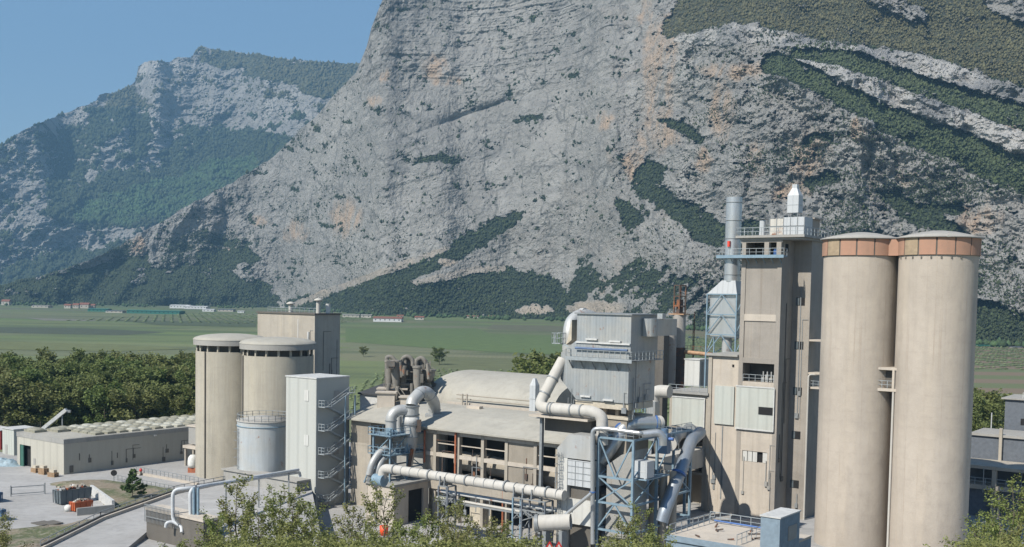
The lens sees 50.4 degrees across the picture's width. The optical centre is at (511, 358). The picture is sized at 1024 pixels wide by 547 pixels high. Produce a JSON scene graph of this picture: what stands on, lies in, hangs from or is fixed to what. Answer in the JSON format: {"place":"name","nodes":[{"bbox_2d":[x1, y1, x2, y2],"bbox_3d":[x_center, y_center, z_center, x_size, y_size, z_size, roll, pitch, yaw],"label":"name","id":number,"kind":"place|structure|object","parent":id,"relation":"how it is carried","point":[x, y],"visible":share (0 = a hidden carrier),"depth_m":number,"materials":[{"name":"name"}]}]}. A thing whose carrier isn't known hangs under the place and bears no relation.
{"place":"outdoors","nodes":[
{"label":"outdoors","id":0,"kind":"place"},
{"bbox_2d":[0,519,90,546],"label":"soil bank","id":1,"kind":"structure","parent":0,"point":[30,535],"depth_m":156.20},
{"bbox_2d":[0,327,160,334],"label":"field","id":2,"kind":"structure","parent":0,"point":[86,331],"depth_m":912.61,"materials":[{"name":"plant"}]},
{"bbox_2d":[0,341,188,350],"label":"field","id":3,"kind":"structure","parent":0,"point":[7,345],"depth_m":669.05,"materials":[{"name":"plant"}]},
{"bbox_2d":[50,479,172,509],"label":"grass bank","id":4,"kind":"structure","parent":0,"point":[114,491],"depth_m":192.32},
{"bbox_2d":[120,468,147,497],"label":"tree","id":5,"kind":"object","parent":4,"relation":"on","point":[130,479],"visible":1,"depth_m":184.67,"materials":[{"name":"green plant"}]},
{"bbox_2d":[0,47,352,275],"bbox_3d":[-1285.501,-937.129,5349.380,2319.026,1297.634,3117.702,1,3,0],"label":"mountain ridge","id":6,"kind":"structure","parent":0,"point":[183,107],"depth_m":4846.91,"materials":[{"name":"stone"}]},
{"bbox_2d":[0,45,359,284],"bbox_3d":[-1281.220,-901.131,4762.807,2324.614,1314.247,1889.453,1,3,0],"label":"distant forest","id":7,"kind":"object","parent":6,"relation":"on","point":[41,264],"visible":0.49,"depth_m":4714.12,"materials":[{"name":"green plant"}]},
{"bbox_2d":[51,484,320,546],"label":"ramp road","id":8,"kind":"structure","parent":0,"point":[127,529],"depth_m":164.20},
{"bbox_2d":[42,486,212,546],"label":"ramp kerb","id":9,"kind":"structure","parent":8,"relation":"on","point":[76,531],"depth_m":165.73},
{"bbox_2d":[40,476,224,545],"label":"ramp railing","id":10,"kind":"object","parent":9,"relation":"on","point":[95,518],"visible":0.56,"depth_m":167.55,"materials":[{"name":"grey metal"}]},
{"bbox_2d":[164,468,301,532],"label":"pipe line","id":11,"kind":"object","parent":8,"relation":"on","point":[194,500],"visible":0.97,"depth_m":153.37,"materials":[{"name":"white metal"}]},
{"bbox_2d":[120,320,255,326],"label":"field","id":12,"kind":"structure","parent":0,"point":[206,323],"depth_m":1181.53,"materials":[{"name":"plant"}]},
{"bbox_2d":[0,0,381,143],"label":"sky","id":13,"kind":"structure","parent":0,"point":[56,56],"materials":[{"name":"blue"}]},
{"bbox_2d":[256,298,341,374],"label":"concrete tower","id":14,"kind":"structure","parent":0,"point":[322,330],"depth_m":229.82,"materials":[{"name":"concrete"}]},
{"bbox_2d":[358,383,386,408],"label":"tar roofed shed","id":15,"kind":"structure","parent":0,"point":[368,396],"depth_m":214.24,"materials":[{"name":"white paint"}]},
{"bbox_2d":[346,328,562,354],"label":"field","id":16,"kind":"structure","parent":0,"point":[473,339],"depth_m":881.43,"materials":[{"name":"plant"}]},
{"bbox_2d":[412,356,537,376],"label":"field","id":17,"kind":"structure","parent":0,"point":[477,363],"depth_m":570.52,"materials":[{"name":"plant"}]},
{"bbox_2d":[66,313,1023,420],"bbox_3d":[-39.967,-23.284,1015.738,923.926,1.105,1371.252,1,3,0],"label":"vineyard foliage","id":18,"kind":"object","parent":17,"relation":"on","point":[450,370],"visible":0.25,"depth_m":828.47,"materials":[{"name":"green plant"}]},
{"bbox_2d":[424,370,575,408],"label":"vaulted shed","id":19,"kind":"structure","parent":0,"point":[499,384],"depth_m":189.16,"materials":[{"name":"concrete"}]},
{"bbox_2d":[0,304,1023,451],"bbox_3d":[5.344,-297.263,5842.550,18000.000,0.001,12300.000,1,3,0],"label":"ground","id":20,"kind":"structure","parent":0,"point":[357,367],"depth_m":864.70,"materials":[{"name":"plant"}]},
{"bbox_2d":[0,372,28,426],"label":"belt tree","id":21,"kind":"object","parent":20,"relation":"on","point":[7,380],"visible":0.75,"depth_m":254.69,"materials":[{"name":"green plant"}]},
{"bbox_2d":[0,380,37,425],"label":"belt tree","id":22,"kind":"object","parent":20,"relation":"on","point":[25,407],"visible":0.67,"depth_m":254.92,"materials":[{"name":"green plant"}]},
{"bbox_2d":[7,366,53,426],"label":"belt tree","id":23,"kind":"object","parent":20,"relation":"on","point":[33,375],"visible":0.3,"depth_m":267.82,"materials":[{"name":"green plant"}]},
{"bbox_2d":[10,378,63,427],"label":"belt tree","id":24,"kind":"object","parent":20,"relation":"on","point":[39,396],"visible":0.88,"depth_m":253.86,"materials":[{"name":"green plant"}]},
{"bbox_2d":[33,380,80,427],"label":"belt tree","id":25,"kind":"object","parent":20,"relation":"on","point":[44,416],"visible":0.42,"depth_m":258.05,"materials":[{"name":"green plant"}]},
{"bbox_2d":[47,381,91,425],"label":"belt tree","id":26,"kind":"object","parent":20,"relation":"on","point":[67,388],"visible":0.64,"depth_m":257.57,"materials":[{"name":"green plant"}]},
{"bbox_2d":[57,378,108,424],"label":"belt tree","id":27,"kind":"object","parent":20,"relation":"on","point":[82,383],"visible":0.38,"depth_m":259.96,"materials":[{"name":"green plant"}]},
{"bbox_2d":[79,359,128,375],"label":"belt tree","id":28,"kind":"object","parent":20,"relation":"on","point":[102,366],"visible":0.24,"depth_m":291.79,"materials":[{"name":"green plant"}]},
{"bbox_2d":[81,382,130,423],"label":"belt tree","id":29,"kind":"object","parent":20,"relation":"on","point":[99,398],"visible":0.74,"depth_m":254.23,"materials":[{"name":"green plant"}]},
{"bbox_2d":[86,368,134,418],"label":"belt tree","id":30,"kind":"object","parent":20,"relation":"on","point":[107,379],"visible":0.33,"depth_m":268.23,"materials":[{"name":"green plant"}]},
{"bbox_2d":[105,379,161,420],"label":"belt tree","id":31,"kind":"object","parent":20,"relation":"on","point":[146,402],"visible":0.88,"depth_m":252.29,"materials":[{"name":"green plant"}]},
{"bbox_2d":[105,363,161,414],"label":"belt tree","id":32,"kind":"object","parent":20,"relation":"on","point":[140,372],"visible":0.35,"depth_m":268.83,"materials":[{"name":"green plant"}]},
{"bbox_2d":[142,353,195,368],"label":"belt tree","id":33,"kind":"object","parent":20,"relation":"on","point":[172,360],"visible":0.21,"depth_m":311.45,"materials":[{"name":"green plant"}]},
{"bbox_2d":[149,381,191,417],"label":"belt tree","id":34,"kind":"object","parent":20,"relation":"on","point":[167,389],"visible":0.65,"depth_m":253.58,"materials":[{"name":"green plant"}]},
{"bbox_2d":[164,384,194,416],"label":"belt tree","id":35,"kind":"object","parent":20,"relation":"on","point":[180,403],"visible":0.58,"depth_m":252.58,"materials":[{"name":"green plant"}]},
{"bbox_2d":[0,442,1023,546],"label":"yard","id":36,"kind":"structure","parent":20,"relation":"on","point":[27,509],"depth_m":181.69,"materials":[{"name":"concrete"}]},
{"bbox_2d":[1,425,32,455],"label":"site cabin","id":37,"kind":"object","parent":36,"relation":"on","point":[9,441],"visible":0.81,"depth_m":234.21,"materials":[{"name":"metal"}]},
{"bbox_2d":[52,483,91,503],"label":"skip container","id":38,"kind":"object","parent":36,"relation":"on","point":[66,495],"visible":0.98,"depth_m":182.06,"materials":[{"name":"grey paint"}]},
{"bbox_2d":[76,504,113,515],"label":"block wall","id":39,"kind":"structure","parent":36,"relation":"on","point":[88,510],"depth_m":173.90,"materials":[{"name":"grey concrete"}]},
{"bbox_2d":[16,414,194,474],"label":"warehouse","id":40,"kind":"structure","parent":36,"relation":"on","point":[73,449],"depth_m":219.90,"materials":[{"name":"metal"}]},
{"bbox_2d":[136,466,198,484],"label":"fence","id":41,"kind":"object","parent":36,"relation":"on","point":[164,477],"visible":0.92,"depth_m":207.00,"materials":[{"name":"grey metal"}]},
{"bbox_2d":[144,504,220,546],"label":"valve pit","id":42,"kind":"object","parent":36,"relation":"on","point":[158,516],"visible":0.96,"depth_m":153.75,"materials":[{"name":"concrete"}]},
{"bbox_2d":[193,333,262,478],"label":"concrete silo","id":43,"kind":"object","parent":36,"relation":"on","point":[218,392],"visible":0.67,"depth_m":207.85,"materials":[{"name":"concrete"}]},
{"bbox_2d":[233,410,285,471],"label":"steel tank","id":44,"kind":"object","parent":36,"relation":"on","point":[261,442],"visible":0.73,"depth_m":189.28,"materials":[{"name":"metal"}]},
{"bbox_2d":[239,337,316,417],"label":"concrete silo","id":45,"kind":"object","parent":36,"relation":"on","point":[269,364],"visible":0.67,"depth_m":198.66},
{"bbox_2d":[221,373,355,507],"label":"clad stair tower","id":46,"kind":"structure","parent":36,"relation":"on","point":[318,438],"depth_m":183.50,"materials":[{"name":"metal"}]},
{"bbox_2d":[363,475,428,525],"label":"transformer block","id":47,"kind":"structure","parent":36,"relation":"on","point":[412,504],"depth_m":171.69,"materials":[{"name":"grey concrete"}]},
{"bbox_2d":[364,425,423,482],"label":"steel platform","id":48,"kind":"structure","parent":47,"relation":"on","point":[398,451],"depth_m":172.04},
{"bbox_2d":[402,405,420,466],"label":"cyclone","id":49,"kind":"object","parent":48,"relation":"on","point":[411,420],"visible":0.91,"depth_m":172.92,"materials":[{"name":"metal"}]},
{"bbox_2d":[385,405,407,437],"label":"riser duct","id":50,"kind":"object","parent":49,"relation":"attached to","point":[394,415],"visible":0.85,"depth_m":171.93,"materials":[{"name":"metal"}]},
{"bbox_2d":[346,394,606,540],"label":"kiln hall","id":51,"kind":"structure","parent":36,"relation":"on","point":[511,435],"depth_m":174.29,"materials":[{"name":"concrete"}]},
{"bbox_2d":[375,355,435,407],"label":"cyclone cluster","id":52,"kind":"object","parent":51,"relation":"on","point":[405,376],"visible":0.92,"depth_m":191.80,"materials":[{"name":"metal"}]},
{"bbox_2d":[406,386,441,417],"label":"arched duct","id":53,"kind":"object","parent":51,"relation":"on","point":[417,395],"visible":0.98,"depth_m":175.88,"materials":[{"name":"metal"}]},
{"bbox_2d":[462,451,554,487],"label":"rotary kiln","id":54,"kind":"object","parent":51,"relation":"in","point":[497,470],"visible":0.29,"depth_m":171.22,"materials":[{"name":"metal"}]},
{"bbox_2d":[436,484,571,545],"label":"pipe rack","id":55,"kind":"object","parent":36,"relation":"on","point":[521,511],"visible":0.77,"depth_m":152.57,"materials":[{"name":"grey metal"}]},
{"bbox_2d":[371,464,566,500],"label":"long duct","id":56,"kind":"object","parent":55,"relation":"on","point":[515,489],"visible":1,"depth_m":154.10,"materials":[{"name":"grey metal"}]},
{"bbox_2d":[534,514,571,546],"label":"inlet duct","id":57,"kind":"object","parent":36,"relation":"on","point":[546,524],"visible":1,"depth_m":143.41,"materials":[{"name":"grey metal"}]},
{"bbox_2d":[529,412,595,545],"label":"duct platform","id":58,"kind":"structure","parent":36,"relation":"on","point":[567,424],"depth_m":150.69,"materials":[{"name":"metal"}]},
{"bbox_2d":[553,432,605,546],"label":"clad duct tower","id":59,"kind":"structure","parent":36,"relation":"on","point":[573,463],"depth_m":145.81,"materials":[{"name":"metal"}]},
{"bbox_2d":[561,308,676,495],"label":"bag filter house","id":60,"kind":"structure","parent":36,"relation":"on","point":[618,367],"depth_m":148.31,"materials":[{"name":"grey metal"}]},
{"bbox_2d":[535,357,607,444],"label":"raw gas duct","id":61,"kind":"object","parent":60,"relation":"attached to","point":[597,414],"visible":1,"depth_m":147.71,"materials":[{"name":"grey metal"}]},
{"bbox_2d":[605,448,676,546],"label":"grey gas cooler","id":62,"kind":"object","parent":36,"relation":"on","point":[624,492],"visible":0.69,"depth_m":144.70,"materials":[{"name":"metal"}]},
{"bbox_2d":[595,422,692,546],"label":"steel frame tower","id":63,"kind":"structure","parent":36,"relation":"on","point":[656,477],"depth_m":144.26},
{"bbox_2d":[590,426,666,543],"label":"insulated pipe","id":64,"kind":"object","parent":63,"relation":"attached to","point":[660,434],"visible":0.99,"depth_m":143.31,"materials":[{"name":"metal"}]},
{"bbox_2d":[600,415,664,465],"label":"silver duct","id":65,"kind":"object","parent":63,"relation":"on","point":[612,447],"visible":0.69,"depth_m":146.70,"materials":[{"name":"metal"}]},
{"bbox_2d":[634,459,653,479],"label":"instrument cabinet","id":66,"kind":"object","parent":63,"relation":"on","point":[644,468],"visible":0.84,"depth_m":141.79,"materials":[{"name":"metal"}]},
{"bbox_2d":[655,427,705,522],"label":"bypass duct","id":67,"kind":"object","parent":63,"relation":"on","point":[691,441],"visible":1,"depth_m":146.42,"materials":[{"name":"grey metal"}]},
{"bbox_2d":[648,447,703,513],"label":"gas duct gallery","id":68,"kind":"object","parent":36,"relation":"on","point":[698,458],"visible":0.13,"depth_m":180.69,"materials":[{"name":"grey metal"}]},
{"bbox_2d":[667,384,708,510],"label":"concrete annex","id":69,"kind":"object","parent":36,"relation":"on","point":[688,405],"visible":0.36,"depth_m":186.82,"materials":[{"name":"beige concrete"}]},
{"bbox_2d":[634,385,672,440],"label":"duct pipe","id":70,"kind":"object","parent":69,"relation":"attached to","point":[663,391],"visible":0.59,"depth_m":177.66,"materials":[{"name":"grey metal"}]},
{"bbox_2d":[684,358,708,386],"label":"white container","id":71,"kind":"object","parent":69,"relation":"on","point":[694,372],"visible":0.83,"depth_m":197.40,"materials":[{"name":"metal"}]},
{"bbox_2d":[704,197,742,387],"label":"steel chimney","id":72,"kind":"object","parent":69,"relation":"on","point":[724,308],"visible":0.79,"depth_m":192.59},
{"bbox_2d":[664,511,811,546],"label":"flat roof building","id":73,"kind":"structure","parent":36,"relation":"on","point":[708,532],"depth_m":117.00,"materials":[{"name":"concrete"}]},
{"bbox_2d":[704,226,837,519],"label":"concrete tower","id":74,"kind":"structure","parent":36,"relation":"on","point":[762,420],"depth_m":179.45,"materials":[{"name":"beige concrete"}]},
{"bbox_2d":[769,217,812,234],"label":"filter housing","id":75,"kind":"object","parent":74,"relation":"on","point":[784,223],"visible":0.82,"depth_m":176.02,"materials":[{"name":"grey metal"}]},
{"bbox_2d":[787,184,802,216],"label":"louvre stack","id":76,"kind":"object","parent":75,"relation":"on","point":[795,201],"visible":0.92,"depth_m":175.58,"materials":[{"name":"grey metal"}]},
{"bbox_2d":[760,507,800,546],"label":"stair head block","id":77,"kind":"structure","parent":36,"relation":"on","point":[780,526],"depth_m":109.23,"materials":[{"name":"blue paint"}]},
{"bbox_2d":[814,232,898,546],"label":"concrete silo","id":78,"kind":"object","parent":36,"relation":"on","point":[859,306],"visible":0.88,"depth_m":157.15,"materials":[{"name":"concrete"}]},
{"bbox_2d":[878,239,897,546],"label":"silo link","id":79,"kind":"object","parent":36,"relation":"on","point":[889,380],"visible":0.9,"depth_m":155.60,"materials":[{"name":"concrete"}]},
{"bbox_2d":[889,230,983,546],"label":"concrete silo","id":80,"kind":"object","parent":36,"relation":"on","point":[936,313],"visible":0.98,"depth_m":150.49,"materials":[{"name":"concrete"}]},
{"bbox_2d":[968,428,1023,521],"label":"shaded gallery","id":81,"kind":"object","parent":36,"relation":"on","point":[997,457],"visible":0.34,"depth_m":188.03,"materials":[{"name":"concrete"}]},
{"bbox_2d":[1001,394,1023,430],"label":"shaded block","id":82,"kind":"structure","parent":81,"relation":"on","point":[1014,413],"depth_m":200.41,"materials":[{"name":"white paint"}]},
{"bbox_2d":[4,301,1023,346],"bbox_3d":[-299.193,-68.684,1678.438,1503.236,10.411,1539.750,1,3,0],"label":"hedgerow foliage","id":83,"kind":"object","parent":20,"relation":"on","point":[998,342],"visible":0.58,"depth_m":1698.41,"materials":[{"name":"green plant"}]},
{"bbox_2d":[507,356,553,374],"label":"belt tree","id":84,"kind":"object","parent":20,"relation":"on","point":[545,370],"visible":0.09,"depth_m":261.06,"materials":[{"name":"green plant"}]},
{"bbox_2d":[512,348,561,373],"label":"belt tree","id":85,"kind":"object","parent":20,"relation":"on","point":[532,356],"visible":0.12,"depth_m":270.00,"materials":[{"name":"green plant"}]},
{"bbox_2d":[972,392,1004,428],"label":"belt tree","id":86,"kind":"object","parent":20,"relation":"on","point":[979,402],"visible":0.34,"depth_m":260.26,"materials":[{"name":"green plant"}]},
{"bbox_2d":[973,387,1011,428],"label":"belt tree","id":87,"kind":"object","parent":20,"relation":"on","point":[994,396],"visible":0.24,"depth_m":272.53,"materials":[{"name":"green plant"}]},
{"bbox_2d":[5,0,1023,345],"bbox_3d":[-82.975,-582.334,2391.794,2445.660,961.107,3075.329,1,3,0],"label":"mountain wall","id":88,"kind":"structure","parent":0,"point":[645,90],"depth_m":1814.25,"materials":[{"name":"grey stone"}]},
{"bbox_2d":[0,0,1023,345],"bbox_3d":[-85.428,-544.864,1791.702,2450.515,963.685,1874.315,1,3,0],"label":"forest","id":89,"kind":"object","parent":88,"relation":"on","point":[112,286],"visible":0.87,"depth_m":1495.92,"materials":[{"name":"green plant"}]},
{"bbox_2d":[487,324,563,331],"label":"field","id":90,"kind":"structure","parent":0,"point":[551,328],"depth_m":1246.60,"materials":[{"name":"plant"}]},
{"bbox_2d":[668,285,689,388],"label":"rusty chimney","id":91,"kind":"object","parent":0,"point":[679,314],"visible":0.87,"depth_m":204.14,"materials":[{"name":"metal"}]},
{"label":"hillside","id":92,"kind":"structure","parent":0,"visible":0},
{"bbox_2d":[0,511,33,546],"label":"young tree","id":93,"kind":"object","parent":92,"relation":"on","point":[4,539],"visible":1,"depth_m":81.05,"materials":[{"name":"green plant"}]},
{"bbox_2d":[198,506,242,546],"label":"young tree","id":94,"kind":"object","parent":92,"relation":"on","point":[210,523],"visible":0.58,"depth_m":70.07,"materials":[{"name":"green plant"}]},
{"bbox_2d":[182,473,298,546],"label":"young tree","id":95,"kind":"object","parent":92,"relation":"on","point":[230,521],"visible":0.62,"depth_m":74.69,"materials":[{"name":"green plant"}]},
{"bbox_2d":[231,495,280,546],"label":"young tree","id":96,"kind":"object","parent":92,"relation":"on","point":[261,522],"visible":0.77,"depth_m":66.57,"materials":[{"name":"green plant"}]},
{"bbox_2d":[249,484,317,545],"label":"young tree","id":97,"kind":"object","parent":92,"relation":"on","point":[273,509],"visible":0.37,"depth_m":78.42,"materials":[{"name":"green plant"}]},
{"bbox_2d":[269,482,361,545],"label":"young tree","id":98,"kind":"object","parent":92,"relation":"on","point":[290,527],"visible":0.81,"depth_m":72.66,"materials":[{"name":"green plant"}]},
{"bbox_2d":[295,498,343,545],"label":"young tree","id":99,"kind":"object","parent":92,"relation":"on","point":[314,513],"visible":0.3,"depth_m":80.05,"materials":[{"name":"green plant"}]},
{"bbox_2d":[322,501,371,545],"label":"young tree","id":100,"kind":"object","parent":92,"relation":"on","point":[353,510],"visible":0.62,"depth_m":76.57,"materials":[{"name":"green plant"}]},
{"bbox_2d":[339,478,410,546],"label":"young tree","id":101,"kind":"object","parent":92,"relation":"on","point":[378,494],"visible":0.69,"depth_m":84.75,"materials":[{"name":"green plant"}]},
{"bbox_2d":[377,518,435,546],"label":"young tree","id":102,"kind":"object","parent":92,"relation":"on","point":[405,531],"visible":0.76,"depth_m":64.17,"materials":[{"name":"green plant"}]},
{"bbox_2d":[402,493,472,545],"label":"young tree","id":103,"kind":"object","parent":92,"relation":"on","point":[441,531],"visible":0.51,"depth_m":80.69,"materials":[{"name":"green plant"}]},
{"bbox_2d":[440,505,481,546],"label":"young tree","id":104,"kind":"object","parent":92,"relation":"on","point":[465,521],"visible":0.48,"depth_m":70.84,"materials":[{"name":"green plant"}]},
{"bbox_2d":[459,516,510,546],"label":"young tree","id":105,"kind":"object","parent":92,"relation":"on","point":[491,529],"visible":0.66,"depth_m":62.40,"materials":[{"name":"green plant"}]},
{"bbox_2d":[186,522,1023,546],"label":"undergrowth","id":106,"kind":"object","parent":92,"relation":"on","point":[511,543],"visible":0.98,"depth_m":53.07,"materials":[{"name":"green plant"}]},
{"bbox_2d":[604,512,640,546],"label":"young tree","id":107,"kind":"object","parent":92,"relation":"on","point":[618,524],"visible":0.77,"depth_m":70.94,"materials":[{"name":"green plant"}]},
{"bbox_2d":[599,501,676,546],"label":"young tree","id":108,"kind":"object","parent":92,"relation":"on","point":[638,521],"visible":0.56,"depth_m":76.62,"materials":[{"name":"green plant"}]},
{"bbox_2d":[940,511,999,546],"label":"young tree","id":109,"kind":"object","parent":92,"relation":"on","point":[978,528],"visible":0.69,"depth_m":65.37,"materials":[{"name":"green plant"}]},
{"bbox_2d":[923,496,1023,546],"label":"young tree","id":110,"kind":"object","parent":92,"relation":"on","point":[995,527],"visible":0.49,"depth_m":72.56,"materials":[{"name":"green plant"}]},
{"bbox_2d":[961,471,1023,545],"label":"young tree","id":111,"kind":"object","parent":92,"relation":"on","point":[1020,508],"visible":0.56,"depth_m":79.45,"materials":[{"name":"green plant"}]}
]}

